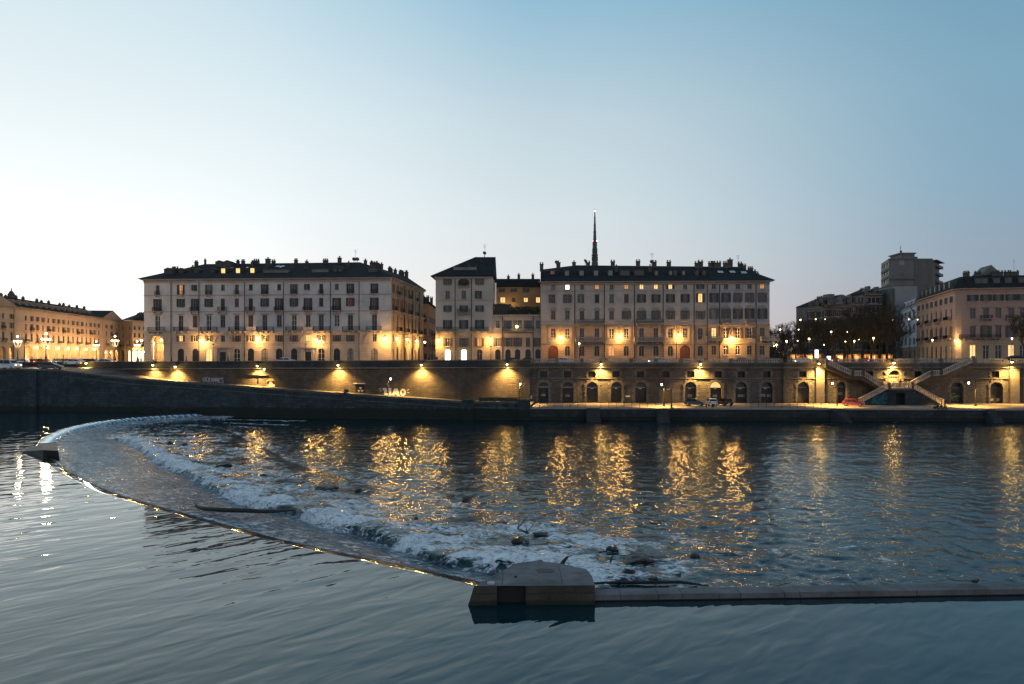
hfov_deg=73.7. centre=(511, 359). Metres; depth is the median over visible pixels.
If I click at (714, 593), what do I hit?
wall
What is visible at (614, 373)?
window
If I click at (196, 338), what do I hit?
window
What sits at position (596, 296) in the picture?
window
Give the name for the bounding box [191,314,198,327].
window
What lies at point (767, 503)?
river
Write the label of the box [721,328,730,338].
window
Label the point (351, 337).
window
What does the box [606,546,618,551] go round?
rock
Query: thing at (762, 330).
window
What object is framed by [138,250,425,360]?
palace
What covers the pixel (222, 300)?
window
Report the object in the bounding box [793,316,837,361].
bare tree
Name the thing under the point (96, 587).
river
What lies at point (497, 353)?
window
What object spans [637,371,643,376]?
window
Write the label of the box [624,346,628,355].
window
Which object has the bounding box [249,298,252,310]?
window
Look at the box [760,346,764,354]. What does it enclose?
window
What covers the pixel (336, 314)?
window
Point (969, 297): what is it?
window
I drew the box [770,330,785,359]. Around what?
bare tree
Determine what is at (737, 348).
window
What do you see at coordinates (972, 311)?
window
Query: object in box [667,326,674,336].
window
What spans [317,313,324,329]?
window
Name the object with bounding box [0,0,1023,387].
sky
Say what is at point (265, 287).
window
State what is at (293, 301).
window
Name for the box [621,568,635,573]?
rock
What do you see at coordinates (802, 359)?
parked car
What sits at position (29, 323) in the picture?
arcaded palace
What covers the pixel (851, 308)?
apartment house
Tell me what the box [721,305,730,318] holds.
window
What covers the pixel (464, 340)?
window
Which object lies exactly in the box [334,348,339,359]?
window
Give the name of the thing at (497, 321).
window
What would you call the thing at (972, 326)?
window
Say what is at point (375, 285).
window
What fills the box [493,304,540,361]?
house
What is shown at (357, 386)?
dark doorway
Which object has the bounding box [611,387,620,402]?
door
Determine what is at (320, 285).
window
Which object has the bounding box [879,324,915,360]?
bare tree
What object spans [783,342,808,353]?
evergreen tree
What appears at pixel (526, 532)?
driftwood branch
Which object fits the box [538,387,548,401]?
door
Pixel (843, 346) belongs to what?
bare tree
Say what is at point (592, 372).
window
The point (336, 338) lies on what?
window
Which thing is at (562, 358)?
parked car
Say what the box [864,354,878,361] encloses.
market kiosk
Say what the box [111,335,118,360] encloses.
candelabra lamp
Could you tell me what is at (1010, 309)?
window
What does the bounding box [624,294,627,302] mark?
window
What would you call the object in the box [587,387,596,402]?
door
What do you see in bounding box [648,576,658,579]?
rock
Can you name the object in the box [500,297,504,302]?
window
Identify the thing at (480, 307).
window
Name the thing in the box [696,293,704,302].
window
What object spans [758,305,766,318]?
window
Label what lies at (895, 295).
annex
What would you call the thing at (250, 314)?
window
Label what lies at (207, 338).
window
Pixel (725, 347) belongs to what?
window
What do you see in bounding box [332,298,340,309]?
window
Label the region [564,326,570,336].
window
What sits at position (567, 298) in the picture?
window
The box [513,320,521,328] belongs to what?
window
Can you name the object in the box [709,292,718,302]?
window
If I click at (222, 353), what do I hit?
window
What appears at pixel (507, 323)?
window
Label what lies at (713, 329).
window
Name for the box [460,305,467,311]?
window
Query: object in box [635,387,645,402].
door
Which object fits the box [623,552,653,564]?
rock
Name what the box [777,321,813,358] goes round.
bare tree
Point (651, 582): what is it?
driftwood branch
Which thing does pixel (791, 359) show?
balustrade
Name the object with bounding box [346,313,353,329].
window
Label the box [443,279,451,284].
window
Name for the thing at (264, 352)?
window
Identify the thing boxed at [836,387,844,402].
door
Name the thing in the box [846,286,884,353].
apartment house
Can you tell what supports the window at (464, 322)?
in the tower house at (465, 300)
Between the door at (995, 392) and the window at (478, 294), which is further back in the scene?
the window at (478, 294)
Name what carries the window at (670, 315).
in the palazzo
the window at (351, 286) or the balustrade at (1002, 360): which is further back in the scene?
the window at (351, 286)
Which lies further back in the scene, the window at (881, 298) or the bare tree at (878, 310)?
the window at (881, 298)
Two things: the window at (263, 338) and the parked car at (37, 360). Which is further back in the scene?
the window at (263, 338)
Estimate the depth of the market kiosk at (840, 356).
224.96 m
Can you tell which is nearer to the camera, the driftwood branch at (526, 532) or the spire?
the driftwood branch at (526, 532)
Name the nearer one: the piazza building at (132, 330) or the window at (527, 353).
the window at (527, 353)
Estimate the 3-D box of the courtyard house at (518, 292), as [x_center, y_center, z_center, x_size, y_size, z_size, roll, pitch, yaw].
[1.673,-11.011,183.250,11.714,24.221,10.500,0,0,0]
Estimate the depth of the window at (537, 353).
166.13 m
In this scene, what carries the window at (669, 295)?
in the palazzo
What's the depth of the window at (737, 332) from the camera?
163.23 m
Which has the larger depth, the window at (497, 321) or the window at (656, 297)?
the window at (497, 321)
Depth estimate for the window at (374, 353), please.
166.53 m
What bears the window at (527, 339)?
in the house at (518, 336)
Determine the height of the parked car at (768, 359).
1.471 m
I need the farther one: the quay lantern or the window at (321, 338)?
the window at (321, 338)
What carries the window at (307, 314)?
in the palace at (339, 309)
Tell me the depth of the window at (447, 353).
166.17 m
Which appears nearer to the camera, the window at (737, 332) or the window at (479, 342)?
the window at (737, 332)
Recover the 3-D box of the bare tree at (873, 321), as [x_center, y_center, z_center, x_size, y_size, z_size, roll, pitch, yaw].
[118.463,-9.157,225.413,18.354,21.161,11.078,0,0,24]
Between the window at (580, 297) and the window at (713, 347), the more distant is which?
the window at (580, 297)
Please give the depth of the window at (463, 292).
166.05 m
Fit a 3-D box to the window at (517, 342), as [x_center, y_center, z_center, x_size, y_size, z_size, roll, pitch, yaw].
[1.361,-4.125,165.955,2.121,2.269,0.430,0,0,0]
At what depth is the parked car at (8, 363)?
142.63 m
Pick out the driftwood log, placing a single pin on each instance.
(235, 510)
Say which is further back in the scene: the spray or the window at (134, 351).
the window at (134, 351)
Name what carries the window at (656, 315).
in the palazzo
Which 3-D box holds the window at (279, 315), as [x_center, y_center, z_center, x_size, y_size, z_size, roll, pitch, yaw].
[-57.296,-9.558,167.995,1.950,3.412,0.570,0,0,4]
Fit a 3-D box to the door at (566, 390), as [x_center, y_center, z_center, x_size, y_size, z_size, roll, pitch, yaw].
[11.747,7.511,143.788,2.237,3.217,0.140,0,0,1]
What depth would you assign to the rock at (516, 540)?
42.44 m
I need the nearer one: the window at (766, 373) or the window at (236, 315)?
the window at (766, 373)
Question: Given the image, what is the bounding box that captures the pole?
[676,326,676,358]
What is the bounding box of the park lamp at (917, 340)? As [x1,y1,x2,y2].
[917,319,917,361]
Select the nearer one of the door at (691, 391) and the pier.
the pier
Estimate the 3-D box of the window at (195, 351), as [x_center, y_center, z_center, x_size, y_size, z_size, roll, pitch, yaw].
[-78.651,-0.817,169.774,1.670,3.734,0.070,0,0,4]
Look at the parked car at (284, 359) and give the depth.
152.67 m
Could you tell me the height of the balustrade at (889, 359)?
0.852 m
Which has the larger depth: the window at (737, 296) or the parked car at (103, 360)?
the window at (737, 296)
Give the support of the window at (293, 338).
in the palace at (339, 309)
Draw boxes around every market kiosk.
[787,354,802,361]
[802,354,812,359]
[835,354,847,361]
[847,354,860,361]
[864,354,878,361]
[878,354,893,361]
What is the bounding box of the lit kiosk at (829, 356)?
[820,353,834,359]
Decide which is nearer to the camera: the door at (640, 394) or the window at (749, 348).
the door at (640, 394)
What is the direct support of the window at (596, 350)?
in the palazzo
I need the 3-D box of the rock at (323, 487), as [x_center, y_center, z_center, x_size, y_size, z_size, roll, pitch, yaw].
[-16.345,11.450,60.100,2.105,0.680,1.622,0,0,-5]
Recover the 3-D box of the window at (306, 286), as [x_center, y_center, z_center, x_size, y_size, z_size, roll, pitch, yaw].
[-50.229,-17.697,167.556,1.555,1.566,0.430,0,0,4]
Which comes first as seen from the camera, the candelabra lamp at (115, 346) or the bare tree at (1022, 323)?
the bare tree at (1022, 323)
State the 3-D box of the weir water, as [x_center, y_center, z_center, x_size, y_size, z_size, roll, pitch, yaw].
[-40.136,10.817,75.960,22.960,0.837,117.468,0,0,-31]
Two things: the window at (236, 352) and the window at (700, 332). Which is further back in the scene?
the window at (236, 352)
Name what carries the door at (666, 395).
in the arched wall at (760, 382)
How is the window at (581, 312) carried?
in the palazzo
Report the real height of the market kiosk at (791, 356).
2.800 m
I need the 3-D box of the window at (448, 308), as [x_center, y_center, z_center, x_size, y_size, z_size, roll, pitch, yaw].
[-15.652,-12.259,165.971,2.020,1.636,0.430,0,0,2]
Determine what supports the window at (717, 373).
in the arched wall at (760, 382)
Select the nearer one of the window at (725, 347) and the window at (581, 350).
the window at (725, 347)
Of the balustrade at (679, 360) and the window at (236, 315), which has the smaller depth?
the balustrade at (679, 360)
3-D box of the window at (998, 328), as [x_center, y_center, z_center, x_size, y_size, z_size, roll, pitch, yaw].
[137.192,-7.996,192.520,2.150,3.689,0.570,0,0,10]
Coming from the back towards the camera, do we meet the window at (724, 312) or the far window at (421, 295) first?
the far window at (421, 295)
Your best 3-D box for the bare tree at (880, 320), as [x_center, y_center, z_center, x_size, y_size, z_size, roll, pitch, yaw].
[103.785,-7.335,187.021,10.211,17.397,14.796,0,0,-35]
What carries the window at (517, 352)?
in the house at (518, 336)
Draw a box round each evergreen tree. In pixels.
[770,342,793,359]
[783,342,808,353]
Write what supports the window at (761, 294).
in the palazzo
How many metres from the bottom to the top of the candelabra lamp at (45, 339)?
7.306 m
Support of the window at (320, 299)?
in the palace at (339, 309)
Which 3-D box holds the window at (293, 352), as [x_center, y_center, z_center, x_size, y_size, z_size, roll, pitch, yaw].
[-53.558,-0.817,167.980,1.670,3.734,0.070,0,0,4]
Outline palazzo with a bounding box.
[538,255,779,361]
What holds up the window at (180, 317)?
in the palace at (339, 309)
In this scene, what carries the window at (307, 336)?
in the palace at (339, 309)
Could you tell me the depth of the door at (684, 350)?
163.99 m
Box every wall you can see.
[0,368,529,419]
[18,359,529,400]
[530,362,1023,403]
[530,407,1023,422]
[595,583,1023,600]
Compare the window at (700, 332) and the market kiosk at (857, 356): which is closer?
the window at (700, 332)
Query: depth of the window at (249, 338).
168.50 m
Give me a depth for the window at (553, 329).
165.12 m
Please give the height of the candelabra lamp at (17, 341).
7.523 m
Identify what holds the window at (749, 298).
in the palazzo
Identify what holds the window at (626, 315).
in the palazzo
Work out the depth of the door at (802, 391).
142.48 m
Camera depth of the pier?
29.23 m
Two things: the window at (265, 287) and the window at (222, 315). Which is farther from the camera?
the window at (222, 315)
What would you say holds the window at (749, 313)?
in the palazzo
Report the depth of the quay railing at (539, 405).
128.52 m
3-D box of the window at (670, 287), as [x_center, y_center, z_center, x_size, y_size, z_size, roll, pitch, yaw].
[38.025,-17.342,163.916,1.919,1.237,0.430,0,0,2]
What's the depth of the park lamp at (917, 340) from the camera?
204.96 m
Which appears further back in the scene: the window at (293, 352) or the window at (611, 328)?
the window at (293, 352)
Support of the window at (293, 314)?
in the palace at (339, 309)
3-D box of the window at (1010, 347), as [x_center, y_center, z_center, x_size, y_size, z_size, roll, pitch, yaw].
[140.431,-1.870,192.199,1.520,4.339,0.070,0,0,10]
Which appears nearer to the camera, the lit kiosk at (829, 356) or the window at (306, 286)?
the window at (306, 286)
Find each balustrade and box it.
[531,358,782,361]
[788,358,824,361]
[833,358,969,361]
[975,358,1023,361]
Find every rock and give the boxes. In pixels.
[215,463,232,467]
[315,485,338,490]
[511,538,522,542]
[532,531,547,536]
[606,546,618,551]
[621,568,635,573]
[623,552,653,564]
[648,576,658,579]
[689,552,699,557]
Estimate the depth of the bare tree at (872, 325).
189.33 m
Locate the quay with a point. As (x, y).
(777, 405)
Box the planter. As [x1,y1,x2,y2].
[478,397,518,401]
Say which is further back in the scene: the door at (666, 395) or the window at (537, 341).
the window at (537, 341)
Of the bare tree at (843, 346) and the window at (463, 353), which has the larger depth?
the bare tree at (843, 346)
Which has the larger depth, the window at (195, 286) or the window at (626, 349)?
the window at (195, 286)
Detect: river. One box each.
[0,411,1023,683]
[51,414,1023,588]
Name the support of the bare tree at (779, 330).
on the street
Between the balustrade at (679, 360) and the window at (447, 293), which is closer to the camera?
the balustrade at (679, 360)
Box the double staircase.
[821,356,974,404]
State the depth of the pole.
157.95 m
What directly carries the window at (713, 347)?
in the palazzo
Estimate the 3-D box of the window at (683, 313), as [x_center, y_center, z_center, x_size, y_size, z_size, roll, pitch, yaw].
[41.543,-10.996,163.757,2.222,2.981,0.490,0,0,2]
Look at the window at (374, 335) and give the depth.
166.49 m
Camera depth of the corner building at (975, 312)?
193.91 m
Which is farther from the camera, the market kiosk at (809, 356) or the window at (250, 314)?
the market kiosk at (809, 356)
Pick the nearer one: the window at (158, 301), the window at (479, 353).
the window at (479, 353)
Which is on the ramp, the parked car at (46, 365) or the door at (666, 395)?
the parked car at (46, 365)
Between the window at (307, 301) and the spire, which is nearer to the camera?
the window at (307, 301)
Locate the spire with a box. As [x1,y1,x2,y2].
[592,212,597,264]
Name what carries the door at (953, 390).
in the arched wall at (760, 382)
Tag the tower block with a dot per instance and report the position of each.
(900, 268)
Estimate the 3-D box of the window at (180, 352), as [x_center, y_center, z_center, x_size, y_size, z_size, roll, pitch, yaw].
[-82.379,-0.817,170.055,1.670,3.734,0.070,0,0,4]
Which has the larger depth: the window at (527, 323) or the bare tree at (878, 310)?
the bare tree at (878, 310)
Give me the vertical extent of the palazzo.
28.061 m
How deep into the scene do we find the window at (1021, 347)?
191.73 m
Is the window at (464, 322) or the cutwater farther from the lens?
the window at (464, 322)
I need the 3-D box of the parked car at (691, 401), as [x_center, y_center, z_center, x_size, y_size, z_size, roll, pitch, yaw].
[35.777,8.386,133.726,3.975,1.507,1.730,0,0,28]
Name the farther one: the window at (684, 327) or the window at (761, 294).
the window at (684, 327)
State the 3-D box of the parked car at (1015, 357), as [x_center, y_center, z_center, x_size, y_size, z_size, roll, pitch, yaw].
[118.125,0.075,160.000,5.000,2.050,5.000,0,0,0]
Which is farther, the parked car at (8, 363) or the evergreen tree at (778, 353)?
the evergreen tree at (778, 353)
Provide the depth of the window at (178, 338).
169.82 m
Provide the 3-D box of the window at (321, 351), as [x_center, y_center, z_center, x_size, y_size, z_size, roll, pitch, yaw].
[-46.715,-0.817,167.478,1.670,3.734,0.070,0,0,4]
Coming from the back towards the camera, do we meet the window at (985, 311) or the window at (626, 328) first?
the window at (985, 311)
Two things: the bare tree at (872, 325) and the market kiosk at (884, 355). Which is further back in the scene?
the market kiosk at (884, 355)
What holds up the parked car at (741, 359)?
on the street
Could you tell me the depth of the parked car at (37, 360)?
156.70 m
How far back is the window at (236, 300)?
168.83 m
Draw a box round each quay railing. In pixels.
[532,401,577,407]
[751,402,828,407]
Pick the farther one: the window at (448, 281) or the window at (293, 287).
the window at (293, 287)
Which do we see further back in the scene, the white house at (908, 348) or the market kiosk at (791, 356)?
the white house at (908, 348)
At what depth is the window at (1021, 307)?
191.63 m
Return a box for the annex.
[879,285,917,361]
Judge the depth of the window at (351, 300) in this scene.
166.70 m
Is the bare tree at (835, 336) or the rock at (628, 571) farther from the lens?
the bare tree at (835, 336)
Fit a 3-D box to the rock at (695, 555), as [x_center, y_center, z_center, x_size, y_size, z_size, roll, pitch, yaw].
[10.554,11.463,39.488,0.679,0.511,0.541,0,0,16]
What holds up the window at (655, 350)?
in the palazzo
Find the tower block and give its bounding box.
[881,245,943,296]
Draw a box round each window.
[133,350,136,360]
[153,299,161,310]
[153,314,160,330]
[176,299,184,307]
[176,314,184,330]
[176,335,184,341]
[177,285,183,294]
[178,349,183,360]
[191,285,196,290]
[191,299,198,310]
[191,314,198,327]
[191,335,198,341]
[192,348,197,360]
[204,299,212,306]
[204,335,212,341]
[205,285,211,293]
[205,314,211,329]
[206,349,211,360]
[219,314,225,326]
[219,351,225,360]
[221,299,224,309]
[232,335,240,341]
[233,314,239,329]
[234,349,239,360]
[235,299,238,306]
[246,335,254,341]
[247,313,253,326]
[248,349,253,360]
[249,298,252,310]
[260,298,268,306]
[260,313,268,330]
[260,335,268,341]
[261,284,268,293]
[262,348,267,360]
[275,298,282,309]
[275,313,282,326]
[275,335,282,341]
[276,348,281,358]
[290,284,297,293]
[290,298,297,306]
[290,313,297,330]
[290,335,297,341]
[291,348,296,359]
[304,284,309,289]
[304,298,311,309]
[304,313,311,326]
[304,351,310,360]
[305,335,310,341]
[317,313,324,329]
[317,335,324,341]
[318,298,323,306]
[318,348,323,359]
[319,284,322,292]
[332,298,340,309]
[332,313,340,326]
[332,335,340,341]
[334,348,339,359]
[346,284,353,292]
[346,298,354,306]
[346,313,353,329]
[346,335,354,341]
[347,348,353,359]
[370,283,377,292]
[370,298,378,309]
[370,313,377,329]
[371,348,377,359]
[372,334,376,341]
[418,295,421,359]
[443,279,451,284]
[443,305,451,311]
[443,320,451,328]
[443,338,451,346]
[445,291,449,298]
[445,349,449,359]
[459,320,467,328]
[459,338,467,346]
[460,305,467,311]
[461,349,466,359]
[462,291,465,298]
[475,279,483,284]
[475,291,481,298]
[475,305,483,311]
[475,320,483,328]
[475,338,483,346]
[477,349,481,359]
[493,338,501,346]
[495,320,499,328]
[495,349,500,359]
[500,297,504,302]
[504,320,511,328]
[504,338,511,346]
[505,349,510,359]
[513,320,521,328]
[513,338,521,346]
[515,349,519,358]
[524,320,531,328]
[525,338,530,346]
[525,349,530,357]
[534,338,540,346]
[535,320,540,328]
[535,349,540,361]
[549,294,555,302]
[550,307,556,319]
[550,327,556,339]
[563,294,571,302]
[564,307,570,319]
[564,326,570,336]
[565,346,569,355]
[578,295,583,302]
[578,307,584,319]
[578,326,585,339]
[579,346,584,355]
[588,371,594,376]
[593,326,600,339]
[594,307,600,319]
[594,346,599,355]
[595,295,598,302]
[608,307,614,319]
[608,326,615,339]
[608,346,614,355]
[609,295,613,302]
[612,371,618,376]
[622,307,630,319]
[623,326,629,336]
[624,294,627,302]
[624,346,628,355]
[637,293,645,302]
[637,307,645,319]
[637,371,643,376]
[638,326,645,339]
[639,346,643,355]
[651,307,660,319]
[652,293,660,302]
[652,326,659,339]
[653,346,657,355]
[666,284,674,289]
[666,293,674,302]
[666,307,674,319]
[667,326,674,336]
[668,346,672,355]
[681,293,689,302]
[681,307,689,319]
[681,326,688,339]
[696,284,704,288]
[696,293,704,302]
[696,311,704,319]
[697,328,702,339]
[698,346,702,355]
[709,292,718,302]
[709,305,718,319]
[711,328,716,338]
[712,346,715,354]
[715,371,720,376]
[721,292,730,302]
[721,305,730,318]
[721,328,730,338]
[724,346,727,354]
[733,292,742,302]
[733,305,742,318]
[733,328,742,338]
[735,346,739,354]
[738,371,742,376]
[745,292,753,302]
[745,305,754,318]
[745,328,754,338]
[747,346,751,354]
[758,292,766,302]
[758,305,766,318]
[759,328,764,338]
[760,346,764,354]
[764,371,768,376]
[877,297,883,302]
[967,295,978,300]
[969,307,977,317]
[969,324,977,337]
[970,345,974,356]
[980,294,991,300]
[980,324,991,336]
[982,307,989,317]
[983,345,988,359]
[993,294,1003,300]
[994,324,1002,336]
[995,307,1001,317]
[995,345,1000,359]
[1005,294,1016,300]
[1005,324,1016,336]
[1007,307,1014,317]
[1008,345,1013,355]
[1017,294,1023,300]
[1019,306,1023,316]
[1020,345,1023,355]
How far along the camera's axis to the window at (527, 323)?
165.80 m
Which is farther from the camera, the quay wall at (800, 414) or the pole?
the pole
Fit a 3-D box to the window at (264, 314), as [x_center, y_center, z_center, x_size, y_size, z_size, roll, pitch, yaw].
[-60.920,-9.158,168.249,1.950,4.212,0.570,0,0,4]
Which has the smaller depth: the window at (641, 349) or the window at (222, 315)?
the window at (641, 349)
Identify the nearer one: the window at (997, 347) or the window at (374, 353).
the window at (374, 353)
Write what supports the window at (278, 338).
in the palace at (339, 309)
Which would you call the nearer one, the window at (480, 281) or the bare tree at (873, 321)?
the window at (480, 281)
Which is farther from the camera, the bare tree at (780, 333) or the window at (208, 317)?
the bare tree at (780, 333)
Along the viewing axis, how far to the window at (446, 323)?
166.13 m
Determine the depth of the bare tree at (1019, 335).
168.45 m
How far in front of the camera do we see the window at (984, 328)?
193.18 m
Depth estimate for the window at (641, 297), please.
164.07 m
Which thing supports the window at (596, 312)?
in the palazzo
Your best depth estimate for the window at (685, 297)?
163.67 m
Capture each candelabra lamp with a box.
[13,336,21,358]
[41,333,50,360]
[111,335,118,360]
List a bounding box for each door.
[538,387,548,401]
[548,345,557,360]
[563,387,572,402]
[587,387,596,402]
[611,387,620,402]
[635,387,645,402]
[661,390,671,402]
[680,345,689,360]
[685,387,694,399]
[710,388,720,399]
[735,388,745,402]
[761,387,770,402]
[798,387,806,402]
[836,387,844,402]
[896,393,901,404]
[951,388,959,402]
[990,388,999,402]
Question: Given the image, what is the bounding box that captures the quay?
[530,403,1023,408]
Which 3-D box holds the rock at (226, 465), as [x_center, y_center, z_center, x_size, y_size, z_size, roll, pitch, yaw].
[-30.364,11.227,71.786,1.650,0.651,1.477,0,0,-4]
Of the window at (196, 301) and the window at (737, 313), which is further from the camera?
the window at (196, 301)
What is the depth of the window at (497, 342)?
165.80 m
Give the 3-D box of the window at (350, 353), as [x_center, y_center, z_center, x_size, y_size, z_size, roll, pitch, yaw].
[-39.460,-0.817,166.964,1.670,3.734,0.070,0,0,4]
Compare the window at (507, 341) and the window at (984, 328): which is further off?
the window at (984, 328)
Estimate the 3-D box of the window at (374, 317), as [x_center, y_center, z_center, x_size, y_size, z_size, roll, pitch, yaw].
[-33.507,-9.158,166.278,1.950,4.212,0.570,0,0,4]
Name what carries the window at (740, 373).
in the arched wall at (760, 382)
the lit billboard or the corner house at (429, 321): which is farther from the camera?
the corner house at (429, 321)
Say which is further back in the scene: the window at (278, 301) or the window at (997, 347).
the window at (997, 347)
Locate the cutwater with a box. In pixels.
[21,442,59,460]
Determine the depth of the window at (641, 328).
164.31 m
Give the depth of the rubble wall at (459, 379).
145.88 m
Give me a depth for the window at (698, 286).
163.55 m
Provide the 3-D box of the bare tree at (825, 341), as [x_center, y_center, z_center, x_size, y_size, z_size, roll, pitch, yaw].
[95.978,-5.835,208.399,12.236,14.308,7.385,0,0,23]
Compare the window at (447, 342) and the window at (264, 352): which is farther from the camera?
the window at (264, 352)
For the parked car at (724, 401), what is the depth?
133.44 m
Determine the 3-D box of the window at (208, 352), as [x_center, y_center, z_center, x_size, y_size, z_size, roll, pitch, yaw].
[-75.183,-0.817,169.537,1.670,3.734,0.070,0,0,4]
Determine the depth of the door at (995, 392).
141.44 m
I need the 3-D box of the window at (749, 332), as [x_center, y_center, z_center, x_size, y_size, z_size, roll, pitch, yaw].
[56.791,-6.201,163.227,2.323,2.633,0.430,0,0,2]
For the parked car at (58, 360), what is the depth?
164.38 m
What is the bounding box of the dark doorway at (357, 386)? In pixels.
[355,384,364,392]
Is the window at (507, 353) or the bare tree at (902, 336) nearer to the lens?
the window at (507, 353)
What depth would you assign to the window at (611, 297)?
164.59 m
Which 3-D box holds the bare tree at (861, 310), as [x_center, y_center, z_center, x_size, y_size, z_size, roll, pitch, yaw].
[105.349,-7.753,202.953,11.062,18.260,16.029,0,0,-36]
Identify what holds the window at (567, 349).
in the palazzo
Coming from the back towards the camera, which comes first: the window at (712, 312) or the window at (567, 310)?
the window at (567, 310)
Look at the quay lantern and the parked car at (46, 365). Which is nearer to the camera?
the quay lantern
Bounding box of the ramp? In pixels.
[22,367,533,404]
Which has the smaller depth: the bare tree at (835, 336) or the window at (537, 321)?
the window at (537, 321)
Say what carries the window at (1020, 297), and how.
in the corner building at (975, 312)
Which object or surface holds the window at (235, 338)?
in the palace at (339, 309)
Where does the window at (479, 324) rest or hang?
in the tower house at (465, 300)
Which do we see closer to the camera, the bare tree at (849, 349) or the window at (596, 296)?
the window at (596, 296)
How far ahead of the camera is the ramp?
145.62 m
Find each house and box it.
[423,294,435,359]
[431,251,496,359]
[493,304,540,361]
[496,273,540,314]
[796,294,849,353]
[807,298,842,353]
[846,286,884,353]
[846,295,868,353]
[899,298,916,361]
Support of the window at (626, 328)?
in the palazzo
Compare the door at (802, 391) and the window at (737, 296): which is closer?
the door at (802, 391)
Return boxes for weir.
[51,414,478,581]
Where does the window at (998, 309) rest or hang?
in the corner building at (975, 312)
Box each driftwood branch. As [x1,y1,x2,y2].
[517,517,533,533]
[560,553,571,563]
[594,580,707,585]
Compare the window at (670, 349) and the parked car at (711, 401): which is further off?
the window at (670, 349)
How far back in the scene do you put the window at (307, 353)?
167.72 m
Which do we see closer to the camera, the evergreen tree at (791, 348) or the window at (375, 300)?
the window at (375, 300)
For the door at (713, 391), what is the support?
in the arched wall at (760, 382)
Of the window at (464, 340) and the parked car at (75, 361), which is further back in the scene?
the window at (464, 340)
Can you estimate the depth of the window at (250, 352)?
168.78 m
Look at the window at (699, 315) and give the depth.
163.67 m
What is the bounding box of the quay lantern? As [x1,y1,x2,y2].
[967,378,976,405]
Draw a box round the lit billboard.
[814,350,818,361]
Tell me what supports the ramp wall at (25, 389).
on the river bed
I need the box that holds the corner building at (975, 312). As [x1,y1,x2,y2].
[914,262,1023,361]
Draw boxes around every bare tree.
[770,325,794,348]
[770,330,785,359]
[773,331,801,361]
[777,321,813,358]
[779,321,816,357]
[785,321,812,353]
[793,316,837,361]
[807,318,840,352]
[816,318,847,357]
[819,323,836,352]
[824,312,867,353]
[830,318,861,359]
[835,316,870,361]
[838,304,892,357]
[843,301,900,353]
[851,317,897,361]
[861,306,902,361]
[865,304,920,357]
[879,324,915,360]
[1009,312,1023,346]
[1019,316,1023,331]
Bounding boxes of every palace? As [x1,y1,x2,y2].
[0,288,121,360]
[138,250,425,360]
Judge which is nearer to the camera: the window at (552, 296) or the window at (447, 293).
the window at (552, 296)
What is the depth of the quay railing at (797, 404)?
126.58 m
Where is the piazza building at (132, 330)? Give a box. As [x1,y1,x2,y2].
[120,312,143,360]
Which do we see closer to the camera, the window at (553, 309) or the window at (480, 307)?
the window at (553, 309)
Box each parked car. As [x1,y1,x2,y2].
[0,359,21,367]
[16,359,29,361]
[28,359,47,361]
[36,362,63,368]
[51,359,67,361]
[64,359,84,364]
[94,359,114,361]
[275,358,296,360]
[559,357,571,361]
[684,398,705,405]
[705,398,717,405]
[717,398,732,405]
[734,358,750,361]
[759,358,777,361]
[793,358,811,361]
[842,398,864,406]
[1005,355,1023,361]
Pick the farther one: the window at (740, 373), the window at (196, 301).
the window at (196, 301)
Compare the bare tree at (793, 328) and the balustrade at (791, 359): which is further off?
the bare tree at (793, 328)
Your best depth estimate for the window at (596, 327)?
164.75 m
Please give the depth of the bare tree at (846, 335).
187.88 m
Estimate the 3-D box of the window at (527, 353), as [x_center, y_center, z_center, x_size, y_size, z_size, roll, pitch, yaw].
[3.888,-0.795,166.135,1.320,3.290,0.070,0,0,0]
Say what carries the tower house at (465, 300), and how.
on the street
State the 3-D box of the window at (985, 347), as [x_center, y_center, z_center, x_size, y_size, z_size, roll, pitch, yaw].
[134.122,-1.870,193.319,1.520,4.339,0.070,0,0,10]
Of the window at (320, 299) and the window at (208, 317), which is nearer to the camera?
the window at (320, 299)
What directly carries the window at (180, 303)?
in the palace at (339, 309)
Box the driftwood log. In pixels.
[193,503,294,513]
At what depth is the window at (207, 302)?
169.28 m
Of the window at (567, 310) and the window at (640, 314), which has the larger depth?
the window at (567, 310)
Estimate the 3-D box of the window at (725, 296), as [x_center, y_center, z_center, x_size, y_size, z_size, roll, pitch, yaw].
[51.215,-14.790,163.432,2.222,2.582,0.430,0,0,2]
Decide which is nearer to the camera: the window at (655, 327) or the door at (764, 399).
the door at (764, 399)
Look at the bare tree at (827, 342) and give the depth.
232.19 m
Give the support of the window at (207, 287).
in the palace at (339, 309)
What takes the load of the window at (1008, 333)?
in the corner building at (975, 312)
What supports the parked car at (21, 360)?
on the street
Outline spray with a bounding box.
[132,435,635,578]
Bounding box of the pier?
[468,561,594,605]
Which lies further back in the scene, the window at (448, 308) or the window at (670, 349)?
the window at (448, 308)
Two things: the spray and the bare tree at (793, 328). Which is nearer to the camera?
the spray
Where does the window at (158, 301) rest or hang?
in the palace at (339, 309)
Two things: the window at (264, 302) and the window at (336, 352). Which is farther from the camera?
the window at (264, 302)
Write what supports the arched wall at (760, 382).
on the quay
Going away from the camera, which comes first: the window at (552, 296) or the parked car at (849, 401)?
the parked car at (849, 401)
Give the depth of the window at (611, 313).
164.59 m
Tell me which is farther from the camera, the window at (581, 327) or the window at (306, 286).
the window at (306, 286)
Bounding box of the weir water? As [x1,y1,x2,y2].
[37,413,479,584]
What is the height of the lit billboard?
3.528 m
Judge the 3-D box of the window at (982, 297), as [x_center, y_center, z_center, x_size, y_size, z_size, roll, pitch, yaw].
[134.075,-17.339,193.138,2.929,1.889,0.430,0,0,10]

